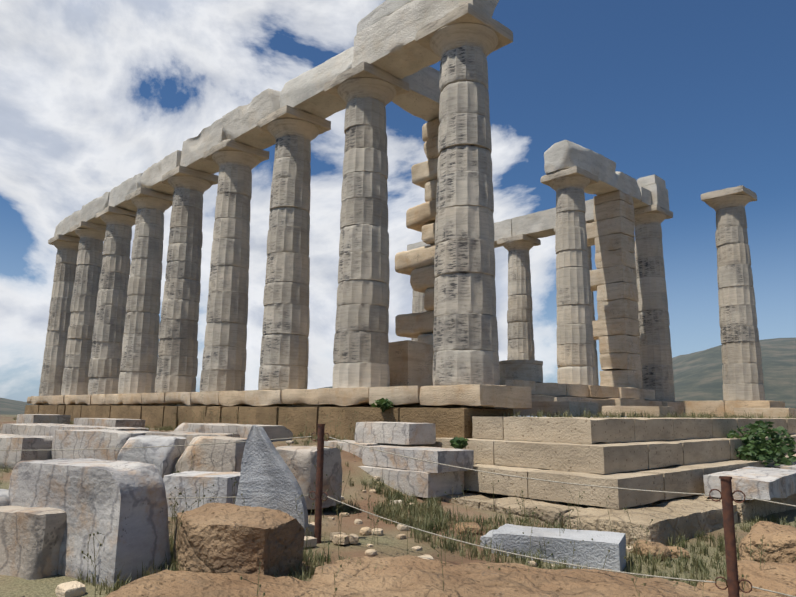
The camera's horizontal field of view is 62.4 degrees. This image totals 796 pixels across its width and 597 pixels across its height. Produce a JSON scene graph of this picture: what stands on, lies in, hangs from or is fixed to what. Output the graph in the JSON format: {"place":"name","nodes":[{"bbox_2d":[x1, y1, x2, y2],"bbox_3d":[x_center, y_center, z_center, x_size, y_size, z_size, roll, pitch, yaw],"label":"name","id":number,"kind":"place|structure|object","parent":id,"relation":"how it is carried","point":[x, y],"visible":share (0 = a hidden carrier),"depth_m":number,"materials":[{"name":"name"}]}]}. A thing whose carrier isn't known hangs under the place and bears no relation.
{"place":"outdoors","nodes":[
{"label":"outdoors","id":0,"kind":"place"},
{"bbox_2d":[0,338,795,596],"bbox_3d":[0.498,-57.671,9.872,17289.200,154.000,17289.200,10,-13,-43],"label":"ground","id":1,"kind":"structure","parent":0,"point":[698,376],"depth_m":7.41,"materials":[{"name":"brown soil"}]},
{"bbox_2d":[0,417,366,519],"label":"foundation grass","id":2,"kind":"structure","parent":1,"relation":"on","point":[6,469],"depth_m":10.53,"materials":[{"name":"green plant"}]},
{"bbox_2d":[24,405,513,439],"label":"stone foundation wall","id":3,"kind":"structure","parent":1,"relation":"on","point":[452,422],"depth_m":12.24,"materials":[{"name":"brown stone"}]},
{"bbox_2d":[27,384,531,408],"bbox_3d":[-6.043,2.704,17.534,1.291,0.348,22.100,10,-13,-43],"label":"stylobate","id":4,"kind":"object","parent":3,"relation":"on","point":[478,396],"visible":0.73,"depth_m":11.72,"materials":[{"name":"stone"}]},
{"bbox_2d":[39,234,79,395],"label":"column","id":5,"kind":"structure","parent":4,"relation":"on","point":[53,366],"depth_m":24.76,"materials":[{"name":"stone"}]},
{"bbox_2d":[61,221,106,394],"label":"column","id":6,"kind":"structure","parent":4,"relation":"on","point":[75,380],"depth_m":22.98,"materials":[{"name":"stone"}]},
{"bbox_2d":[88,206,135,394],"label":"column","id":7,"kind":"structure","parent":4,"relation":"on","point":[106,350],"depth_m":21.20,"materials":[{"name":"stone"}]},
{"bbox_2d":[118,187,172,393],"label":"column","id":8,"kind":"structure","parent":4,"relation":"on","point":[139,361],"depth_m":19.40,"materials":[{"name":"stone"}]},
{"bbox_2d":[155,165,218,392],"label":"column","id":9,"kind":"structure","parent":4,"relation":"on","point":[177,366],"depth_m":17.60,"materials":[{"name":"stone"}]},
{"bbox_2d":[54,0,498,237],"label":"architrave","id":10,"kind":"object","parent":9,"relation":"on","point":[385,36],"visible":0.58,"depth_m":13.96,"materials":[{"name":"stone"}]},
{"bbox_2d":[200,139,268,391],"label":"column","id":11,"kind":"structure","parent":4,"relation":"on","point":[224,358],"depth_m":15.79,"materials":[{"name":"stone"}]},
{"bbox_2d":[257,105,330,389],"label":"column","id":12,"kind":"structure","parent":4,"relation":"on","point":[284,354],"depth_m":13.99,"materials":[{"name":"stone"}]},
{"bbox_2d":[324,62,408,387],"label":"column","id":13,"kind":"structure","parent":4,"relation":"on","point":[366,92],"depth_m":12.19,"materials":[{"name":"stone"}]},
{"bbox_2d":[415,3,512,385],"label":"column","id":14,"kind":"structure","parent":4,"relation":"on","point":[463,41],"depth_m":10.38,"materials":[{"name":"stone"}]},
{"bbox_2d":[371,398,392,411],"bbox_3d":[-0.235,1.695,10.441,0.433,0.233,0.342,10,-13,-43],"label":"weed clump","id":15,"kind":"object","parent":3,"relation":"on","point":[383,404],"visible":0.98,"depth_m":10.38,"materials":[{"name":"green plant"}]},
{"bbox_2d":[309,424,329,543],"bbox_3d":[-0.681,1.651,5.692,0.198,1.114,0.070,-5,-11,31],"label":"fence post","id":16,"kind":"object","parent":1,"relation":"on","point":[318,498],"visible":0.98,"depth_m":5.68,"materials":[{"name":"metal"}]},
{"bbox_2d":[304,523,358,546],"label":"small stones","id":17,"kind":"object","parent":1,"relation":"on","point":[353,539],"visible":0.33,"depth_m":5.56,"materials":[{"name":"stone"}]},
{"bbox_2d":[55,441,632,596],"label":"loose stones","id":18,"kind":"object","parent":1,"relation":"on","point":[72,589],"visible":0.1,"depth_m":5.29,"materials":[{"name":"stone"}]},
{"bbox_2d":[0,414,795,587],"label":"marble blocks","id":19,"kind":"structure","parent":1,"relation":"on","point":[57,507],"depth_m":6.88,"materials":[{"name":"grey stone"}]},
{"bbox_2d":[449,436,467,448],"bbox_3d":[0.800,1.905,8.589,0.276,0.218,0.264,1,-10,0],"label":"weed clump","id":20,"kind":"object","parent":19,"relation":"on","point":[456,442],"visible":0.96,"depth_m":8.53,"materials":[{"name":"green plant"}]},
{"bbox_2d":[0,436,795,596],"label":"fence ropes","id":21,"kind":"object","parent":1,"relation":"on","point":[479,471],"visible":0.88,"depth_m":4.70,"materials":[{"name":"beige fabric"}]},
{"bbox_2d":[235,425,625,571],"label":"grey marble fragments","id":22,"kind":"object","parent":1,"relation":"on","point":[268,480],"visible":0.67,"depth_m":5.62,"materials":[{"name":"grey stone"}]},
{"bbox_2d":[74,474,795,594],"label":"grass","id":23,"kind":"structure","parent":1,"relation":"on","point":[429,513],"depth_m":6.01,"materials":[{"name":"green plant"}]},
{"bbox_2d":[81,406,795,596],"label":"dry weeds","id":24,"kind":"object","parent":1,"relation":"on","point":[368,504],"visible":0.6,"depth_m":5.47,"materials":[{"name":"green plant"}]},
{"bbox_2d":[105,502,795,596],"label":"foreground rocks","id":25,"kind":"object","parent":1,"relation":"on","point":[224,547],"visible":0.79,"depth_m":4.45,"materials":[{"name":"brown stone"}]},
{"bbox_2d":[432,490,795,545],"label":"foundation ledge","id":26,"kind":"object","parent":1,"relation":"on","point":[687,516],"visible":0.27,"depth_m":7.00,"materials":[{"name":"beige stone"}]},
{"bbox_2d":[398,416,795,508],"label":"stone steps","id":27,"kind":"structure","parent":26,"relation":"on","point":[683,455],"depth_m":8.25,"materials":[{"name":"stone"}]},
{"bbox_2d":[494,379,795,417],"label":"floor slabs","id":28,"kind":"structure","parent":1,"relation":"on","point":[561,397],"depth_m":16.08,"materials":[{"name":"stone"}]},
{"bbox_2d":[388,117,439,385],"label":"stone pillar","id":29,"kind":"structure","parent":28,"relation":"on","point":[410,362],"depth_m":14.22,"materials":[{"name":"stone"}]},
{"bbox_2d":[411,290,426,341],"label":"column","id":30,"kind":"structure","parent":28,"relation":"on","point":[418,303],"depth_m":27.74,"materials":[{"name":"stone"}]},
{"bbox_2d":[497,234,540,359],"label":"column","id":31,"kind":"structure","parent":28,"relation":"on","point":[520,322],"depth_m":24.11,"materials":[{"name":"stone"}]},
{"bbox_2d":[407,174,668,250],"bbox_3d":[4.567,-2.745,24.924,0.860,1.064,11.210,10,-13,-43],"label":"architrave","id":32,"kind":"object","parent":31,"relation":"on","point":[540,224],"visible":0.29,"depth_m":23.70,"materials":[{"name":"stone"}]},
{"bbox_2d":[499,360,542,382],"bbox_3d":[2.889,1.736,15.501,1.064,0.500,1.069,10,-13,-43],"label":"pronaos drum","id":33,"kind":"object","parent":28,"relation":"on","point":[530,370],"visible":0.94,"depth_m":15.06,"materials":[{"name":"stone"}]},
{"bbox_2d":[540,166,598,384],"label":"column","id":34,"kind":"structure","parent":28,"relation":"on","point":[575,354],"depth_m":17.29,"materials":[{"name":"beige stone"}]},
{"bbox_2d":[544,140,651,208],"bbox_3d":[6.018,-3.549,19.394,4.785,0.820,0.868,10,-13,-43],"label":"architrave","id":35,"kind":"object","parent":34,"relation":"on","point":[563,155],"visible":0.81,"depth_m":18.51,"materials":[{"name":"beige stone"}]},
{"bbox_2d":[554,222,598,385],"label":"column","id":36,"kind":"structure","parent":28,"relation":"on","point":[593,318],"depth_m":22.21,"materials":[{"name":"stone"}]},
{"bbox_2d":[586,190,641,388],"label":"stone pillar","id":37,"kind":"structure","parent":28,"relation":"on","point":[613,275],"depth_m":18.98,"materials":[{"name":"stone"}]},
{"bbox_2d":[634,204,674,400],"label":"column","id":38,"kind":"structure","parent":28,"relation":"on","point":[655,353],"depth_m":20.37,"materials":[{"name":"stone"}]},
{"bbox_2d":[701,185,764,400],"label":"column","id":39,"kind":"structure","parent":28,"relation":"on","point":[742,373],"depth_m":18.60,"materials":[{"name":"stone"}]},
{"bbox_2d":[709,476,751,596],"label":"fence post","id":40,"kind":"object","parent":1,"relation":"on","point":[732,580],"visible":1,"depth_m":3.86,"materials":[{"name":"metal"}]},
{"bbox_2d":[726,420,795,466],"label":"caper bush","id":41,"kind":"object","parent":1,"relation":"on","point":[760,448],"visible":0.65,"depth_m":10.33,"materials":[{"name":"green plant"}]},
{"bbox_3d":[6.056,3.135,14.622,13.020,0.952,2.930,10,-13,-43],"label":"platform","id":42,"kind":"object","parent":1,"relation":"on","visible":0},
{"bbox_2d":[502,408,795,418],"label":"platform grass","id":43,"kind":"structure","parent":42,"relation":"on","point":[672,415],"depth_m":11.90,"materials":[{"name":"green plant"}]},
{"bbox_2d":[0,0,795,401],"label":"sky","id":44,"kind":"structure","parent":0,"point":[698,96],"materials":[{"name":"blue"}]}
]}

